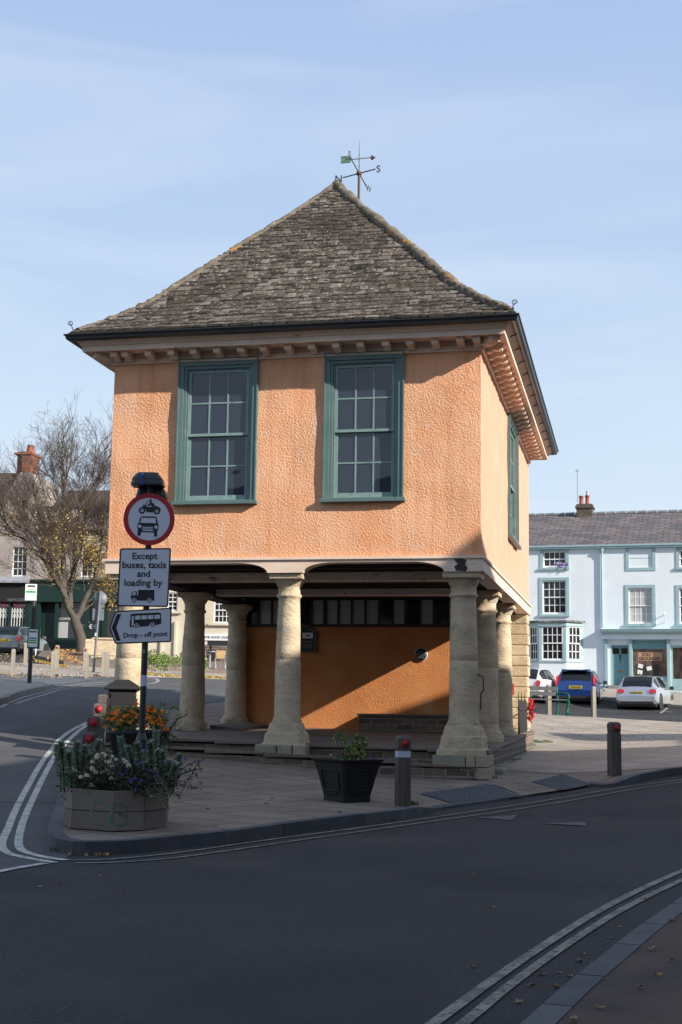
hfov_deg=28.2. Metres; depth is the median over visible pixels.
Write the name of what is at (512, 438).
window
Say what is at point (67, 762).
euphorbia
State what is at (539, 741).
grass
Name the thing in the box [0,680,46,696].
pavement
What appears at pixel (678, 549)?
window
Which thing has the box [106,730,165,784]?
marigold pot
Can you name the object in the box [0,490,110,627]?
stone terrace
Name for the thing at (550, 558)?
window
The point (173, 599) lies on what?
window
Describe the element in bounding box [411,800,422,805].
grass
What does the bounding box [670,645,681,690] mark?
shop door
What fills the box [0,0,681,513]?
sky
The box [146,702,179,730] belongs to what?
lily leaves
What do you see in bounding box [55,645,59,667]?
bollard
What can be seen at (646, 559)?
blind window
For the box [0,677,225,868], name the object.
road
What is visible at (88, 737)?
bollard
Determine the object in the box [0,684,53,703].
kerb
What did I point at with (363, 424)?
window
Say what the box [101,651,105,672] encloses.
bollard
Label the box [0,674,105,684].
road
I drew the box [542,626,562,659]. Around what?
window
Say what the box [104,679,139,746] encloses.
litter bin
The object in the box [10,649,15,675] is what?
bollard
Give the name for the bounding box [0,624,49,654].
parked car
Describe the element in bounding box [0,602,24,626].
shop window
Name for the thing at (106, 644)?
wall
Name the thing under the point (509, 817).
road marking
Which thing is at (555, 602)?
window
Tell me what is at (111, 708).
leafy plant
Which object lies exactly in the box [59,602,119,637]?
shop window
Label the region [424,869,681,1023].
road marking
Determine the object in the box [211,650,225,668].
cafe chair
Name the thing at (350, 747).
laurel
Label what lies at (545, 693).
park bench
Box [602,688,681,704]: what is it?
pavement
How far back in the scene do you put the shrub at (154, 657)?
52.39 m
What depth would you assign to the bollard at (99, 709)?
23.24 m
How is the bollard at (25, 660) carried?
on the pavement at (45, 668)
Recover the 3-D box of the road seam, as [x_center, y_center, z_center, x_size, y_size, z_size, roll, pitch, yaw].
[3.151,3.958,17.433,0.354,0.017,2.695,7,-10,-38]
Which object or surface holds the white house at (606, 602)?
on the road at (408, 923)
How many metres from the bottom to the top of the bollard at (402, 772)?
1.029 m
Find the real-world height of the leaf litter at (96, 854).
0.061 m
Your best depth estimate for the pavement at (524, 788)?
21.95 m
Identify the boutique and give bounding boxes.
[0,577,30,626]
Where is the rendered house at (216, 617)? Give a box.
[148,590,228,661]
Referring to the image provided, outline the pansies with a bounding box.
[330,754,373,759]
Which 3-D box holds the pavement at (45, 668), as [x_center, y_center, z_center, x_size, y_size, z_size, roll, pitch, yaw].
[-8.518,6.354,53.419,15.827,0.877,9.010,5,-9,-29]
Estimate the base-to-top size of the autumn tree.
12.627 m
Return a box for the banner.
[205,634,227,644]
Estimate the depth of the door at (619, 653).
61.82 m
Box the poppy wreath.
[527,698,536,722]
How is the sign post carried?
on the pavement at (232, 794)
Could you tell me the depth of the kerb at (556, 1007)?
7.60 m
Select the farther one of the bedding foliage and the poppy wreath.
the poppy wreath
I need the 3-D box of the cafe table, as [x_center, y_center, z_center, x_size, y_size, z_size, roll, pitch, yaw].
[-5.783,6.528,60.050,0.680,0.740,0.680,1,-8,0]
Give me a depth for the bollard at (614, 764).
23.32 m
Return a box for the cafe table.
[206,651,216,667]
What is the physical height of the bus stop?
3.078 m
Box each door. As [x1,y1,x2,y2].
[40,613,54,650]
[612,646,627,684]
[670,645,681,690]
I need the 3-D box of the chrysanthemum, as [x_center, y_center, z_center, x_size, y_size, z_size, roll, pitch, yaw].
[-2.606,2.905,15.001,0.693,0.518,0.474,1,-8,0]
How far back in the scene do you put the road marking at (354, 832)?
15.63 m
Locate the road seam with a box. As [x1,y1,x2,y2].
[506,814,678,827]
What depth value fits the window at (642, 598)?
61.91 m
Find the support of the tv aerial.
on the white house at (606, 602)
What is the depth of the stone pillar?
58.56 m
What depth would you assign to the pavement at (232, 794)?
19.68 m
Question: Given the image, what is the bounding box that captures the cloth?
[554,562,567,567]
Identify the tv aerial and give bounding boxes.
[575,469,578,502]
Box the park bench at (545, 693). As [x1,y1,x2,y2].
[528,686,569,715]
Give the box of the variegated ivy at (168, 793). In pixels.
[144,786,183,809]
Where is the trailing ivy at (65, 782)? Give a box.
[56,773,74,787]
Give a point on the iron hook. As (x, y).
(482, 691)
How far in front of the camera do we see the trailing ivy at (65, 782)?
15.01 m
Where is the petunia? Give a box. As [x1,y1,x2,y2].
[104,749,201,800]
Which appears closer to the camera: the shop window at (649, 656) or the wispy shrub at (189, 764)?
the wispy shrub at (189, 764)
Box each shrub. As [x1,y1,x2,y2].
[147,649,172,672]
[155,652,181,670]
[168,758,204,789]
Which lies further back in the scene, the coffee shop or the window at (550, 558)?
the coffee shop
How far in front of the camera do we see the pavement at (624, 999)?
7.12 m
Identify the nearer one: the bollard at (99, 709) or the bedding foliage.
the bedding foliage
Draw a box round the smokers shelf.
[207,640,227,653]
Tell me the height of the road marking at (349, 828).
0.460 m
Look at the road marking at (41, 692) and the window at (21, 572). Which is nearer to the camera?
the road marking at (41, 692)
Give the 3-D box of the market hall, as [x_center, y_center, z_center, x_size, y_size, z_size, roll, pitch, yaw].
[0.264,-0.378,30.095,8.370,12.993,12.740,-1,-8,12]
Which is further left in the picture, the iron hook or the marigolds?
the marigolds
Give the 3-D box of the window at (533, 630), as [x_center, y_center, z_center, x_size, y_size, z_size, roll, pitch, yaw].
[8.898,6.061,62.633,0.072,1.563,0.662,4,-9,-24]
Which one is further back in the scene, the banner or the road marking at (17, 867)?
the banner
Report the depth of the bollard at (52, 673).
47.25 m
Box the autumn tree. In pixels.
[0,389,117,651]
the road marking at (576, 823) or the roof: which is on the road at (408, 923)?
the road marking at (576, 823)
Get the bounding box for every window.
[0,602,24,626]
[12,547,26,575]
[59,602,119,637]
[81,548,97,576]
[167,593,181,613]
[171,356,258,505]
[208,602,228,625]
[319,350,405,502]
[507,411,521,549]
[530,626,536,660]
[539,549,568,569]
[539,577,569,616]
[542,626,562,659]
[568,626,580,660]
[625,585,656,625]
[626,547,655,570]
[632,639,666,677]
[676,547,681,569]
[676,585,681,625]
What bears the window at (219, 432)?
in the market hall
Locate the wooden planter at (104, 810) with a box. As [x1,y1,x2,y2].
[63,786,168,831]
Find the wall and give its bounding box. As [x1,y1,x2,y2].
[92,637,115,657]
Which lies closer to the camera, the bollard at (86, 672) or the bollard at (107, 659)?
the bollard at (86, 672)
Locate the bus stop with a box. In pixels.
[25,584,40,682]
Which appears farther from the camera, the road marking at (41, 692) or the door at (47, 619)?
the door at (47, 619)
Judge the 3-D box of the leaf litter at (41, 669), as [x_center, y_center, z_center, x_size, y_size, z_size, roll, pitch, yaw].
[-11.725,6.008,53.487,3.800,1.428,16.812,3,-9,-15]
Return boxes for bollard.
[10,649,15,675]
[23,643,27,664]
[50,651,55,677]
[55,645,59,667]
[82,732,97,751]
[83,648,87,669]
[84,653,88,677]
[87,716,100,760]
[93,703,105,757]
[98,694,107,719]
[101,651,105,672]
[105,651,109,676]
[394,735,410,806]
[546,685,551,714]
[591,686,595,716]
[607,722,621,776]
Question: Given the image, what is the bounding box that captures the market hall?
[63,180,558,780]
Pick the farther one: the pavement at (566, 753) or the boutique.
the boutique
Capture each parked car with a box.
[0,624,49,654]
[529,668,555,702]
[554,669,606,703]
[616,675,673,709]
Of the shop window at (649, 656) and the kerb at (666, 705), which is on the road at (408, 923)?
the kerb at (666, 705)
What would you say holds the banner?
attached to the rendered house at (216, 617)
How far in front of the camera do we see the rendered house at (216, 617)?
68.74 m
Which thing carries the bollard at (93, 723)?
on the pavement at (232, 794)
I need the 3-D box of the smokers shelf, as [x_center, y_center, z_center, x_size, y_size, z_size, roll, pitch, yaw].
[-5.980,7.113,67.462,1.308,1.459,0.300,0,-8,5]
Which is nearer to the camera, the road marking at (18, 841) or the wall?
the road marking at (18, 841)
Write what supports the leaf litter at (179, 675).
on the pavement at (45, 668)
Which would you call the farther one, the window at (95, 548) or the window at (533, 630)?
the window at (95, 548)
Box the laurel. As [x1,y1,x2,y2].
[332,732,368,759]
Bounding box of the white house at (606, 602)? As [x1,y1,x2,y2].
[528,491,681,691]
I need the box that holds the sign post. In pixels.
[110,472,174,777]
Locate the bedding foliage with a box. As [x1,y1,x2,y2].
[58,759,170,799]
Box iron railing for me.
[517,692,536,740]
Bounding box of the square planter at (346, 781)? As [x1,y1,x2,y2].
[310,758,384,802]
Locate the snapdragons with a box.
[155,711,189,753]
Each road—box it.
[0,653,681,1023]
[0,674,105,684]
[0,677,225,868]
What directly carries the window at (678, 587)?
in the white house at (606, 602)
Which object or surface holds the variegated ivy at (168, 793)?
in the wooden planter at (104, 810)
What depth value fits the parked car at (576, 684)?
57.74 m
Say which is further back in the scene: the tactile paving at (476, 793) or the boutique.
the boutique
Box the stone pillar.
[85,639,94,656]
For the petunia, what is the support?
in the wooden planter at (104, 810)
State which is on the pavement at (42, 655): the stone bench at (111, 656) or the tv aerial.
the stone bench at (111, 656)
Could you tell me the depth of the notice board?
31.79 m
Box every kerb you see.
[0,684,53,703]
[48,700,681,854]
[521,897,681,1023]
[600,696,681,708]
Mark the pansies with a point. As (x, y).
(340, 758)
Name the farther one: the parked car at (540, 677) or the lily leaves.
the parked car at (540, 677)
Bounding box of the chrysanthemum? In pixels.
[73,752,135,794]
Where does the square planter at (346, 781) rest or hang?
on the pavement at (232, 794)
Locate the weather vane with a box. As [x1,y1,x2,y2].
[335,141,380,198]
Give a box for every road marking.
[0,722,86,862]
[0,862,47,871]
[7,682,101,702]
[14,684,101,703]
[14,724,86,859]
[65,779,681,859]
[76,782,679,862]
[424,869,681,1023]
[455,878,681,1023]
[478,815,516,819]
[547,822,585,825]
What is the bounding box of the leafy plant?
[101,704,132,729]
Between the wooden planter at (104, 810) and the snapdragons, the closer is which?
the wooden planter at (104, 810)
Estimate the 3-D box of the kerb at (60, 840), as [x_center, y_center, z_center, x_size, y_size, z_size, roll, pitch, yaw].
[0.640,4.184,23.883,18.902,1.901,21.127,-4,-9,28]
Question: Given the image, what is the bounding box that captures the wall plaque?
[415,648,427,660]
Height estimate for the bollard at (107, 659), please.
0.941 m
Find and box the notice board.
[300,625,316,652]
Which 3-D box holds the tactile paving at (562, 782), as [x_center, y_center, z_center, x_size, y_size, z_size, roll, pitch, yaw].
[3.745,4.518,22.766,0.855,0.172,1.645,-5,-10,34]
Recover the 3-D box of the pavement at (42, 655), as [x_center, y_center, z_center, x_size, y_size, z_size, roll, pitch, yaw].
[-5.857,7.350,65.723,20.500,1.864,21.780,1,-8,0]
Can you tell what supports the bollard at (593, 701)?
on the road at (408, 923)
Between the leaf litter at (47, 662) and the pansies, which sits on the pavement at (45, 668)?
the leaf litter at (47, 662)
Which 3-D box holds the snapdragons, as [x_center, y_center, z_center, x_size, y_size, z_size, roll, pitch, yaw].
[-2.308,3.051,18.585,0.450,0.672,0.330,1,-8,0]
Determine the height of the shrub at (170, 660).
0.758 m
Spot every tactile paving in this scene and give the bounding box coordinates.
[421,784,517,802]
[531,774,589,789]
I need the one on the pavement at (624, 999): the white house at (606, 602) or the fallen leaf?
the fallen leaf
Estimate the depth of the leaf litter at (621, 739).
36.48 m
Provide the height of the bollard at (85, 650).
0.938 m
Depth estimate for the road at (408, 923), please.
10.19 m
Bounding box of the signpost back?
[92,591,106,671]
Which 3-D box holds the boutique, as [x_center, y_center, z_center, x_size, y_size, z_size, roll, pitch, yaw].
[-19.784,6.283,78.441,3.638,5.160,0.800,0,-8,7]
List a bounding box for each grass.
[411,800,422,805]
[534,739,552,742]
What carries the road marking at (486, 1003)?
on the road at (408, 923)
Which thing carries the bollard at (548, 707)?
on the road at (408, 923)
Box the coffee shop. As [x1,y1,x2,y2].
[26,579,119,650]
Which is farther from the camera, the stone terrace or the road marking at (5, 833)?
the stone terrace
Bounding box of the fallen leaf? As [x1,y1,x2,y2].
[568,1015,577,1019]
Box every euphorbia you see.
[53,737,112,792]
[116,729,183,793]
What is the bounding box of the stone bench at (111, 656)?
[89,653,115,659]
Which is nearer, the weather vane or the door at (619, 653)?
the weather vane
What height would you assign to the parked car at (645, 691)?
1.651 m
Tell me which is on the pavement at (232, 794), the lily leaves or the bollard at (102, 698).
the bollard at (102, 698)
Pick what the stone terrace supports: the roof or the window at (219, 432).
the roof
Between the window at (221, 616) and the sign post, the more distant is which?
the window at (221, 616)
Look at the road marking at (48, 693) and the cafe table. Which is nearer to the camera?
the road marking at (48, 693)
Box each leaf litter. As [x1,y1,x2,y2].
[0,654,107,677]
[34,658,66,667]
[47,648,82,663]
[68,852,115,855]
[147,671,225,678]
[543,723,678,743]
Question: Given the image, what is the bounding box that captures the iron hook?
[477,674,483,709]
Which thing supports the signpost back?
on the pavement at (45, 668)
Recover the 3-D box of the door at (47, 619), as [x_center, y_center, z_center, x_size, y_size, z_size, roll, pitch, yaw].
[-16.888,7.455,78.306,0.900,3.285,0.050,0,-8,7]
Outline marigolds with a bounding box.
[100,701,170,735]
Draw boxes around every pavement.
[0,662,225,678]
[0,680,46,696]
[37,651,226,673]
[62,702,681,854]
[494,782,557,794]
[510,714,681,772]
[557,913,681,1023]
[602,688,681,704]
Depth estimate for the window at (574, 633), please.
62.11 m
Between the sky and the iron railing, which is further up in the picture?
the sky

